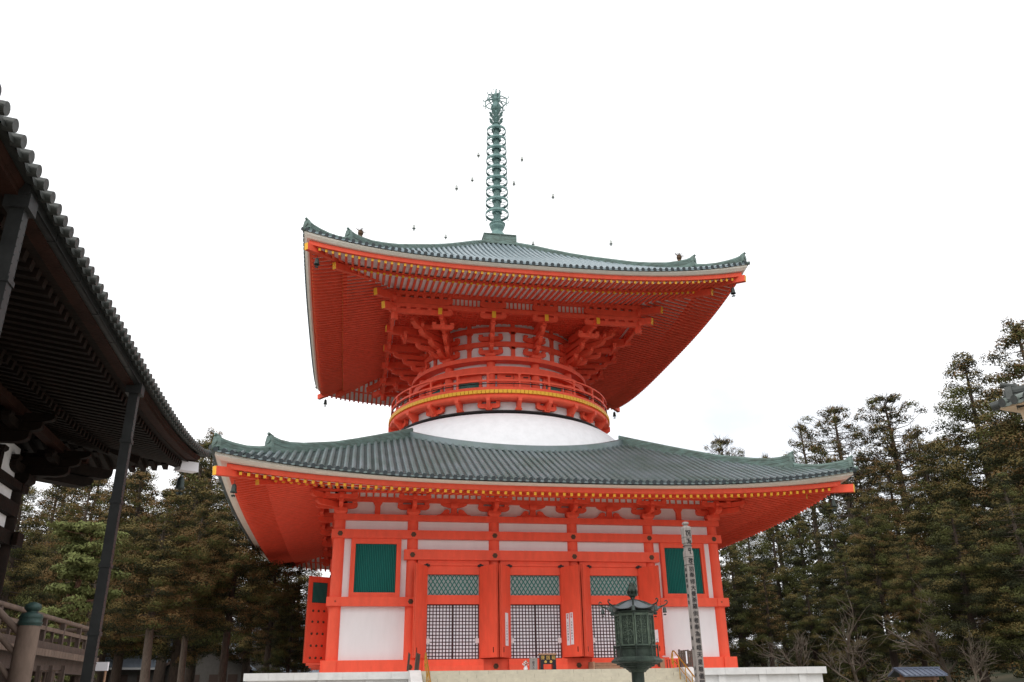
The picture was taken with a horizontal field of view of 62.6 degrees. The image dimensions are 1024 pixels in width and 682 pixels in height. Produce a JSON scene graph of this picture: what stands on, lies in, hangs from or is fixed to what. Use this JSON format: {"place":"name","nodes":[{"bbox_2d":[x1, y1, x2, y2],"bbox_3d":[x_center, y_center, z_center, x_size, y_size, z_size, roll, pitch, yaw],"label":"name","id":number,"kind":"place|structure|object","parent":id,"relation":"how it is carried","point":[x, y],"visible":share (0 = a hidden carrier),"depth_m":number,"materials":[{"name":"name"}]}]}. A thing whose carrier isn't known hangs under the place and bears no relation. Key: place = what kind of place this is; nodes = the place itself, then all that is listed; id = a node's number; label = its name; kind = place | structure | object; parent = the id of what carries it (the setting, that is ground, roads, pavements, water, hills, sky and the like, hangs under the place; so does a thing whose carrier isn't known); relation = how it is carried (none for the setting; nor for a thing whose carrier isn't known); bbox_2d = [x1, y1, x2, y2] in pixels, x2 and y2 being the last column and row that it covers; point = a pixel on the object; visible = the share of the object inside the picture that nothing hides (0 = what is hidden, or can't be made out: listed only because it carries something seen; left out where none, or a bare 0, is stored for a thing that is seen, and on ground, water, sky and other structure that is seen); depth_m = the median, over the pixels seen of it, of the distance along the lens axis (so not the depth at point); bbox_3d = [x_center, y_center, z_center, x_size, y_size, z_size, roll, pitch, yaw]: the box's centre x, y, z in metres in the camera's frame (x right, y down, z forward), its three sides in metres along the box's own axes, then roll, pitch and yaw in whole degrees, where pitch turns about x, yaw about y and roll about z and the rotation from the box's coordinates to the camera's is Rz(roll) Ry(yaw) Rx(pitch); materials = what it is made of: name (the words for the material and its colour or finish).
{"place":"outdoors","nodes":[
{"label":"outdoors","id":0,"kind":"place"},
{"bbox_2d":[0,84,210,681],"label":"wooden hall","id":1,"kind":"structure","parent":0,"point":[83,402],"depth_m":17.98,"materials":[{"name":"wood"}]},
{"bbox_2d":[174,472,184,494],"bbox_3d":[-10.835,4.652,27.528,0.322,0.770,0.330,3,-23,-10],"label":"wind bell","id":2,"kind":"object","parent":1,"relation":"hanging from","point":[179,486],"visible":1,"depth_m":27.44,"materials":[{"name":"teal metal"}]},
{"bbox_2d":[0,0,1023,647],"label":"sky","id":3,"kind":"structure","parent":0,"point":[864,159],"materials":[{"name":"white"}]},
{"bbox_2d":[408,667,694,681],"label":"stone steps","id":4,"kind":"structure","parent":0,"point":[619,675],"depth_m":44.73,"materials":[{"name":"stone"}]},
{"bbox_2d":[407,652,410,670],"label":"grey planks","id":5,"kind":"object","parent":4,"relation":"on","point":[408,661],"visible":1,"depth_m":44.34,"materials":[{"name":"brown wood"}]},
{"bbox_2d":[414,652,419,669],"bbox_3d":[-4.992,16.902,44.435,0.311,0.905,0.136,3,-23,-10],"label":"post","id":6,"kind":"object","parent":4,"relation":"on","point":[417,661],"visible":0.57,"depth_m":44.41,"materials":[{"name":"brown wood"}]},
{"bbox_2d":[424,652,430,681],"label":"handrail","id":7,"kind":"object","parent":4,"relation":"on","point":[426,665],"visible":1,"depth_m":43.23,"materials":[{"name":"orange wood"}]},
{"bbox_2d":[671,650,694,681],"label":"handrail","id":8,"kind":"object","parent":4,"relation":"on","point":[672,660],"visible":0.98,"depth_m":45.55,"materials":[{"name":"gold metal"}]},
{"bbox_2d":[735,634,1023,681],"bbox_3d":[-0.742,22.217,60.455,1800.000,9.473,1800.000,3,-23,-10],"label":"ground","id":9,"kind":"structure","parent":0,"point":[1006,677],"depth_m":80.63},
{"bbox_2d":[3,511,32,628],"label":"cedar tree","id":10,"kind":"object","parent":9,"relation":"on","point":[14,568],"visible":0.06,"depth_m":76.69,"materials":[{"name":"green plant"}]},
{"bbox_2d":[8,535,62,681],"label":"cedar tree","id":11,"kind":"object","parent":9,"relation":"on","point":[37,579],"visible":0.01,"depth_m":96.93,"materials":[{"name":"green plant"}]},
{"bbox_2d":[15,484,72,594],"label":"cedar tree","id":12,"kind":"object","parent":9,"relation":"on","point":[55,490],"visible":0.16,"depth_m":89.70,"materials":[{"name":"green plant"}]},
{"bbox_2d":[26,487,82,552],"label":"cedar tree","id":13,"kind":"object","parent":9,"relation":"on","point":[67,492],"visible":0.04,"depth_m":114.94,"materials":[{"name":"green plant"}]},
{"bbox_2d":[26,478,141,658],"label":"cedar tree","id":14,"kind":"object","parent":9,"relation":"on","point":[64,518],"visible":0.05,"depth_m":105.47,"materials":[{"name":"green plant"}]},
{"bbox_2d":[65,472,147,681],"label":"cedar tree","id":15,"kind":"object","parent":9,"relation":"on","point":[101,657],"visible":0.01,"depth_m":80.92,"materials":[{"name":"green plant"}]},
{"bbox_2d":[72,467,178,681],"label":"cedar tree","id":16,"kind":"object","parent":9,"relation":"on","point":[118,655],"visible":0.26,"depth_m":75.68,"materials":[{"name":"green plant"}]},
{"bbox_2d":[102,639,172,681],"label":"house","id":17,"kind":"structure","parent":9,"relation":"on","point":[131,669],"depth_m":104.43,"materials":[{"name":"grey"}]},
{"bbox_2d":[120,675,127,681],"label":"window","id":18,"kind":"structure","parent":17,"relation":"in","point":[124,678],"depth_m":103.79,"materials":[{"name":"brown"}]},
{"bbox_2d":[124,477,162,643],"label":"cedar tree","id":19,"kind":"object","parent":9,"relation":"on","point":[148,489],"visible":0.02,"depth_m":114.83,"materials":[{"name":"green plant"}]},
{"bbox_2d":[113,438,246,681],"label":"cedar tree","id":20,"kind":"object","parent":9,"relation":"on","point":[199,493],"visible":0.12,"depth_m":78.53,"materials":[{"name":"green plant"}]},
{"bbox_2d":[152,461,214,681],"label":"cedar tree","id":21,"kind":"object","parent":9,"relation":"on","point":[159,672],"visible":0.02,"depth_m":100.14,"materials":[{"name":"green plant"}]},
{"bbox_2d":[164,427,243,681],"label":"cedar tree","id":22,"kind":"object","parent":9,"relation":"on","point":[190,675],"visible":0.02,"depth_m":98.17,"materials":[{"name":"green plant"}]},
{"bbox_2d":[165,643,255,681],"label":"house","id":23,"kind":"structure","parent":9,"relation":"on","point":[207,669],"depth_m":102.24,"materials":[{"name":"grey"}]},
{"bbox_2d":[209,674,217,681],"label":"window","id":24,"kind":"structure","parent":23,"relation":"in","point":[213,677],"depth_m":101.80,"materials":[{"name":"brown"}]},
{"bbox_2d":[228,674,237,681],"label":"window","id":25,"kind":"structure","parent":23,"relation":"in","point":[231,677],"depth_m":102.17,"materials":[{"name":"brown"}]},
{"bbox_2d":[208,540,292,681],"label":"cedar tree","id":26,"kind":"object","parent":9,"relation":"on","point":[248,656],"visible":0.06,"depth_m":90.80,"materials":[{"name":"green plant"}]},
{"bbox_2d":[237,625,302,672],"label":"house","id":27,"kind":"structure","parent":9,"relation":"on","point":[257,668],"depth_m":109.15,"materials":[{"name":"grey"}]},
{"bbox_2d":[253,567,322,672],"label":"cedar tree","id":28,"kind":"object","parent":9,"relation":"on","point":[306,577],"visible":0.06,"depth_m":86.81,"materials":[{"name":"green plant"}]},
{"bbox_2d":[704,434,758,666],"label":"cedar tree","id":29,"kind":"object","parent":9,"relation":"on","point":[723,442],"visible":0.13,"depth_m":128.92,"materials":[{"name":"green plant"}]},
{"bbox_2d":[719,544,774,666],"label":"cedar tree","id":30,"kind":"object","parent":9,"relation":"on","point":[736,621],"visible":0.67,"depth_m":82.10,"materials":[{"name":"green plant"}]},
{"bbox_2d":[724,533,789,666],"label":"cedar tree","id":31,"kind":"object","parent":9,"relation":"on","point":[750,558],"visible":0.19,"depth_m":116.12,"materials":[{"name":"green plant"}]},
{"bbox_2d":[748,563,790,666],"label":"cedar tree","id":32,"kind":"object","parent":9,"relation":"on","point":[776,628],"visible":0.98,"depth_m":81.23,"materials":[{"name":"green plant"}]},
{"bbox_2d":[755,453,798,654],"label":"cedar tree","id":33,"kind":"object","parent":9,"relation":"on","point":[783,526],"visible":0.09,"depth_m":130.91,"materials":[{"name":"green plant"}]},
{"bbox_2d":[746,524,818,666],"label":"cedar tree","id":34,"kind":"object","parent":9,"relation":"on","point":[788,577],"visible":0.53,"depth_m":100.57,"materials":[{"name":"green plant"}]},
{"bbox_2d":[745,627,824,666],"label":"bare tree","id":35,"kind":"object","parent":9,"relation":"on","point":[803,643],"visible":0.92,"depth_m":71.25,"materials":[{"name":"brown plant"}]},
{"bbox_2d":[777,513,840,661],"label":"cedar tree","id":36,"kind":"object","parent":9,"relation":"on","point":[798,523],"visible":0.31,"depth_m":113.29,"materials":[{"name":"green plant"}]},
{"bbox_2d":[782,579,841,681],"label":"cedar tree","id":37,"kind":"object","parent":9,"relation":"on","point":[811,620],"visible":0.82,"depth_m":81.17,"materials":[{"name":"green plant"}]},
{"bbox_2d":[783,418,841,654],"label":"cedar tree","id":38,"kind":"object","parent":9,"relation":"on","point":[801,428],"visible":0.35,"depth_m":133.12,"materials":[{"name":"green plant"}]},
{"bbox_2d":[794,402,896,651],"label":"cedar tree","id":39,"kind":"object","parent":9,"relation":"on","point":[860,460],"visible":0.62,"depth_m":126.40,"materials":[{"name":"green plant"}]},
{"bbox_2d":[807,503,891,670],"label":"cedar tree","id":40,"kind":"object","parent":9,"relation":"on","point":[825,564],"visible":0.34,"depth_m":103.98,"materials":[{"name":"green plant"}]},
{"bbox_2d":[719,466,989,656],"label":"wood","id":41,"kind":"object","parent":9,"relation":"on","point":[791,521],"visible":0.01,"depth_m":150.67,"materials":[{"name":"green plant"}]},
{"bbox_2d":[820,543,892,681],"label":"cedar tree","id":42,"kind":"object","parent":9,"relation":"on","point":[855,598],"visible":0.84,"depth_m":74.13,"materials":[{"name":"green plant"}]},
{"bbox_2d":[826,469,897,649],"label":"cedar tree","id":43,"kind":"object","parent":9,"relation":"on","point":[856,477],"visible":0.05,"depth_m":136.40,"materials":[{"name":"green plant"}]},
{"bbox_2d":[810,587,915,681],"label":"bare tree","id":44,"kind":"object","parent":9,"relation":"on","point":[849,652],"visible":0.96,"depth_m":66.97,"materials":[{"name":"brown plant"}]},
{"bbox_2d":[831,491,937,677],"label":"cedar tree","id":45,"kind":"object","parent":9,"relation":"on","point":[868,548],"visible":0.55,"depth_m":88.88,"materials":[{"name":"green plant"}]},
{"bbox_2d":[765,640,1023,681],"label":"undergrowth","id":46,"kind":"object","parent":9,"relation":"on","point":[959,669],"visible":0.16,"depth_m":82.59,"materials":[{"name":"brown plant"}]},
{"bbox_2d":[852,458,940,661],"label":"cedar tree","id":47,"kind":"object","parent":9,"relation":"on","point":[897,515],"visible":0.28,"depth_m":109.24,"materials":[{"name":"green plant"}]},
{"bbox_2d":[844,389,954,629],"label":"cedar tree","id":48,"kind":"object","parent":9,"relation":"on","point":[892,452],"visible":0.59,"depth_m":123.48,"materials":[{"name":"green plant"}]},
{"bbox_2d":[888,667,947,681],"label":"roof","id":49,"kind":"structure","parent":9,"relation":"on","point":[902,674],"depth_m":56.90,"materials":[{"name":"grey tile"}]},
{"bbox_2d":[883,534,953,681],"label":"cedar tree","id":50,"kind":"object","parent":9,"relation":"on","point":[910,614],"visible":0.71,"depth_m":71.47,"materials":[{"name":"green plant"}]},
{"bbox_2d":[872,579,969,681],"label":"bare tree","id":51,"kind":"object","parent":9,"relation":"on","point":[936,647],"visible":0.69,"depth_m":66.74,"materials":[{"name":"brown plant"}]},
{"bbox_2d":[900,426,943,545],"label":"cedar tree","id":52,"kind":"object","parent":9,"relation":"on","point":[918,438],"visible":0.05,"depth_m":133.71,"materials":[{"name":"green plant"}]},
{"bbox_2d":[885,452,984,664],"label":"cedar tree","id":53,"kind":"object","parent":9,"relation":"on","point":[922,526],"visible":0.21,"depth_m":99.95,"materials":[{"name":"green plant"}]},
{"bbox_2d":[910,437,985,618],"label":"cedar tree","id":54,"kind":"object","parent":9,"relation":"on","point":[935,467],"visible":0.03,"depth_m":128.25,"materials":[{"name":"green plant"}]},
{"bbox_2d":[911,351,1023,615],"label":"cedar tree","id":55,"kind":"object","parent":9,"relation":"on","point":[959,484],"visible":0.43,"depth_m":97.84,"materials":[{"name":"green plant"}]},
{"bbox_2d":[916,499,1021,681],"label":"cedar tree","id":56,"kind":"object","parent":9,"relation":"on","point":[958,594],"visible":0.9,"depth_m":63.77,"materials":[{"name":"green plant"}]},
{"bbox_2d":[958,623,1000,681],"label":"bare tree","id":57,"kind":"object","parent":9,"relation":"on","point":[974,666],"visible":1,"depth_m":59.95,"materials":[{"name":"brown plant"}]},
{"bbox_2d":[956,543,1023,668],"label":"cedar tree","id":58,"kind":"object","parent":9,"relation":"on","point":[983,604],"visible":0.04,"depth_m":83.64,"materials":[{"name":"green plant"}]},
{"bbox_2d":[957,588,1023,671],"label":"bare tree","id":59,"kind":"object","parent":9,"relation":"on","point":[1002,634],"visible":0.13,"depth_m":65.36,"materials":[{"name":"plant"}]},
{"bbox_2d":[967,472,1023,665],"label":"cedar tree","id":60,"kind":"object","parent":9,"relation":"on","point":[1015,587],"visible":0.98,"depth_m":61.93,"materials":[{"name":"green plant"}]},
{"bbox_2d":[967,316,1023,564],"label":"cedar tree","id":61,"kind":"object","parent":9,"relation":"on","point":[1017,369],"visible":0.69,"depth_m":86.02,"materials":[{"name":"green plant"}]},
{"bbox_2d":[989,383,1023,419],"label":"side hall","id":62,"kind":"structure","parent":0,"point":[1012,401],"depth_m":22.11,"materials":[{"name":"tile"}]},
{"label":"courtyard gravel","id":63,"kind":"structure","parent":0,"visible":0},
{"bbox_2d":[0,485,60,635],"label":"cedar tree","id":64,"kind":"object","parent":63,"relation":"on","point":[33,569],"visible":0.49,"depth_m":58.80,"materials":[{"name":"green plant"}]},
{"bbox_2d":[34,665,65,681],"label":"lattice gate","id":65,"kind":"structure","parent":63,"relation":"on","point":[50,670],"depth_m":18.47,"materials":[{"name":"brown wood"}]},
{"bbox_2d":[12,479,125,681],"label":"cedar tree","id":66,"kind":"object","parent":63,"relation":"on","point":[47,573],"visible":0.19,"depth_m":71.16,"materials":[{"name":"green plant"}]},
{"bbox_2d":[17,520,132,681],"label":"pine tree","id":67,"kind":"object","parent":63,"relation":"on","point":[79,598],"visible":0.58,"depth_m":39.42,"materials":[{"name":"green plant"}]},
{"bbox_2d":[56,511,125,648],"bbox_3d":[-25.655,16.813,51.357,3.609,12.943,3.373,16,-28,-35],"label":"cedar tree","id":68,"kind":"object","parent":63,"relation":"on","point":[111,608],"visible":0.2,"depth_m":51.44,"materials":[{"name":"green plant"}]},
{"bbox_2d":[95,662,108,681],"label":"sign box","id":69,"kind":"object","parent":63,"relation":"on","point":[102,666],"visible":0.84,"depth_m":18.69,"materials":[{"name":"white paper"}]},
{"bbox_2d":[94,488,216,681],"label":"cedar tree","id":70,"kind":"object","parent":63,"relation":"on","point":[150,573],"visible":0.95,"depth_m":55.53,"materials":[{"name":"green plant"}]},
{"bbox_2d":[137,500,235,681],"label":"cedar tree","id":71,"kind":"object","parent":63,"relation":"on","point":[203,513],"visible":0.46,"depth_m":61.91,"materials":[{"name":"green plant"}]},
{"bbox_2d":[187,503,286,681],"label":"cedar tree","id":72,"kind":"object","parent":63,"relation":"on","point":[241,562],"visible":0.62,"depth_m":63.82,"materials":[{"name":"green plant"}]},
{"bbox_2d":[234,554,308,672],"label":"cedar tree","id":73,"kind":"object","parent":63,"relation":"on","point":[276,601],"visible":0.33,"depth_m":72.68,"materials":[{"name":"green plant"}]},
{"bbox_2d":[255,583,311,672],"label":"cedar tree","id":74,"kind":"object","parent":63,"relation":"on","point":[280,644],"visible":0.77,"depth_m":66.83,"materials":[{"name":"green plant"}]},
{"bbox_2d":[243,666,826,681],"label":"stone platform","id":75,"kind":"structure","parent":63,"relation":"on","point":[773,674],"depth_m":46.82,"materials":[{"name":"stone"}]},
{"bbox_2d":[529,658,537,669],"bbox_3d":[1.198,18.008,46.958,0.460,0.668,0.220,3,-23,-10],"label":"notice board","id":76,"kind":"object","parent":75,"relation":"on","point":[533,663],"visible":1,"depth_m":46.93,"materials":[{"name":"white wood"}]},
{"bbox_2d":[209,89,858,672],"bbox_3d":[-1.124,-0.044,69.772,37.297,51.640,37.297,3,-23,-10],"label":"pagoda","id":77,"kind":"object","parent":75,"relation":"on","point":[471,497],"visible":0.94,"depth_m":53.40,"materials":[{"name":"red wood"}]},
{"bbox_2d":[230,482,236,496],"bbox_3d":[-14.728,7.816,44.634,0.370,0.886,0.380,3,-23,-10],"label":"wind bell","id":78,"kind":"object","parent":77,"relation":"hanging from","point":[234,488],"visible":1,"depth_m":44.53,"materials":[{"name":"green metal"}]},
{"bbox_2d":[314,256,319,267],"bbox_3d":[-12.487,-5.076,53.945,0.370,0.886,0.380,3,-23,-10],"label":"wind bell","id":79,"kind":"object","parent":77,"relation":"hanging from","point":[316,264],"visible":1,"depth_m":53.86,"materials":[{"name":"green metal"}]},
{"bbox_2d":[303,575,330,671],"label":"door","id":80,"kind":"structure","parent":77,"relation":"in","point":[315,638],"depth_m":52.47,"materials":[{"name":"red wood"}]},
{"bbox_2d":[356,228,365,236],"bbox_3d":[-10.423,-7.503,58.125,0.752,0.923,0.595,-7,-23,13],"label":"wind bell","id":81,"kind":"object","parent":77,"relation":"on","point":[360,232],"visible":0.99,"depth_m":58.09,"materials":[{"name":"brown metal"}]},
{"bbox_2d":[348,538,401,596],"bbox_3d":[-8.036,13.327,49.549,2.940,3.360,0.310,3,-23,-10],"label":"window","id":82,"kind":"structure","parent":77,"relation":"in","point":[375,563],"depth_m":49.54,"materials":[{"name":"teal paint"}]},
{"bbox_2d":[363,100,486,228],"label":"bell chain","id":83,"kind":"object","parent":77,"relation":"hanging from","point":[449,191],"visible":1,"depth_m":69.01,"materials":[{"name":"brown metal"}]},
{"bbox_2d":[426,382,442,395],"bbox_3d":[-5.840,4.198,63.543,0.160,1.725,2.000,17,-29,-37],"label":"drum window","id":84,"kind":"structure","parent":77,"relation":"in","point":[437,391],"depth_m":63.46,"materials":[{"name":"teal paint"}]},
{"bbox_2d":[412,560,498,670],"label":"door","id":85,"kind":"structure","parent":77,"relation":"in","point":[455,602],"depth_m":49.13,"materials":[{"name":"red wood"}]},
{"bbox_2d":[456,375,481,388],"bbox_3d":[-3.142,3.442,61.846,2.000,1.725,0.160,-9,-24,18],"label":"drum window","id":86,"kind":"structure","parent":77,"relation":"in","point":[478,377],"depth_m":61.94,"materials":[{"name":"teal paint"}]},
{"bbox_2d":[505,613,508,645],"bbox_3d":[-0.293,16.659,48.709,0.013,1.800,0.500,-9,-24,18],"label":"paper notice","id":87,"kind":"object","parent":77,"relation":"attached to","point":[506,630],"visible":1,"depth_m":48.66,"materials":[{"name":"white paper"}]},
{"bbox_2d":[497,374,529,386],"bbox_3d":[0.128,3.322,61.597,2.440,1.800,0.195,3,-23,-10],"label":"drum door","id":88,"kind":"structure","parent":77,"relation":"in","point":[499,376],"depth_m":61.71,"materials":[{"name":"red wood"}]},
{"bbox_2d":[499,561,583,669],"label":"door","id":89,"kind":"structure","parent":77,"relation":"in","point":[536,596],"depth_m":50.09,"materials":[{"name":"red wood"}]},
{"bbox_2d":[542,378,563,391],"bbox_3d":[3.082,3.795,62.945,2.000,1.725,0.160,17,-29,-37],"label":"drum window","id":90,"kind":"structure","parent":77,"relation":"in","point":[543,379],"depth_m":63.08,"materials":[{"name":"teal paint"}]},
{"bbox_2d":[566,613,569,644],"bbox_3d":[3.295,16.947,49.545,0.013,1.780,0.260,17,-29,-37],"label":"paper notice","id":91,"kind":"object","parent":77,"relation":"attached to","point":[568,628],"visible":1,"depth_m":49.53,"materials":[{"name":"white paper"}]},
{"bbox_2d":[570,612,573,644],"bbox_3d":[3.502,16.823,49.333,0.013,1.780,0.260,17,-29,-37],"label":"paper notice","id":92,"kind":"object","parent":77,"relation":"attached to","point":[571,628],"visible":1,"depth_m":49.34,"materials":[{"name":"white paper"}]},
{"bbox_2d":[509,104,673,252],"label":"bell chain","id":93,"kind":"object","parent":77,"relation":"hanging from","point":[570,207],"visible":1,"depth_m":70.03,"materials":[{"name":"brown metal"}]},
{"bbox_2d":[578,562,665,662],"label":"door","id":94,"kind":"structure","parent":77,"relation":"in","point":[601,582],"depth_m":51.04,"materials":[{"name":"red wood"}]},
{"bbox_2d":[655,630,658,642],"bbox_3d":[8.560,17.815,49.660,0.013,1.518,0.260,17,-29,-37],"label":"paper notice","id":95,"kind":"object","parent":77,"relation":"attached to","point":[656,637],"visible":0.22,"depth_m":49.81,"materials":[{"name":"white paper"}]},
{"bbox_2d":[674,253,683,260],"bbox_3d":[12.389,-6.210,62.151,0.752,0.923,0.595,-7,-23,13],"label":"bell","id":96,"kind":"object","parent":77,"relation":"on","point":[679,257],"visible":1,"depth_m":62.11,"materials":[{"name":"brown metal"}]},
{"bbox_2d":[659,543,708,597],"bbox_3d":[10.764,14.393,52.867,2.940,3.360,0.310,3,-23,-10],"label":"window","id":97,"kind":"structure","parent":77,"relation":"in","point":[672,567],"depth_m":52.83,"materials":[{"name":"teal paint"}]},
{"bbox_2d":[830,499,836,510],"bbox_3d":[19.293,9.746,50.638,0.370,0.886,0.380,3,-23,-10],"label":"wind bell","id":98,"kind":"object","parent":77,"relation":"hanging from","point":[833,503],"visible":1,"depth_m":50.54,"materials":[{"name":"green metal"}]},
{"bbox_2d":[538,653,556,669],"bbox_3d":[1.986,17.983,47.226,1.020,0.900,0.520,3,-23,-10],"label":"offertory box","id":99,"kind":"object","parent":75,"relation":"on","point":[547,658],"visible":1,"depth_m":47.08,"materials":[{"name":"black paint"}]},
{"bbox_2d":[588,662,622,668],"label":"wooden steps","id":100,"kind":"structure","parent":75,"relation":"on","point":[601,665],"depth_m":48.41,"materials":[{"name":"beige wood"}]},
{"bbox_2d":[660,658,664,667],"bbox_3d":[8.547,18.324,47.856,0.260,0.550,0.060,3,-23,-10],"label":"leaning board","id":101,"kind":"object","parent":75,"relation":"on","point":[662,664],"visible":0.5,"depth_m":47.82,"materials":[{"name":"beige wood"}]},
{"bbox_2d":[678,649,693,667],"bbox_3d":[10.102,17.967,47.662,1.410,0.990,0.090,3,-23,-10],"label":"slatted screen","id":102,"kind":"object","parent":75,"relation":"on","point":[685,655],"visible":0.45,"depth_m":47.60,"materials":[{"name":"brown wood"}]},
{"bbox_2d":[598,582,667,681],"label":"bronze lantern","id":103,"kind":"object","parent":63,"relation":"on","point":[636,646],"visible":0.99,"depth_m":14.97,"materials":[{"name":"metal"}]},
{"bbox_2d":[681,522,705,681],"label":"wooden stupa post","id":104,"kind":"object","parent":63,"relation":"on","point":[694,621],"visible":1,"depth_m":18.59,"materials":[{"name":"grey wood"}]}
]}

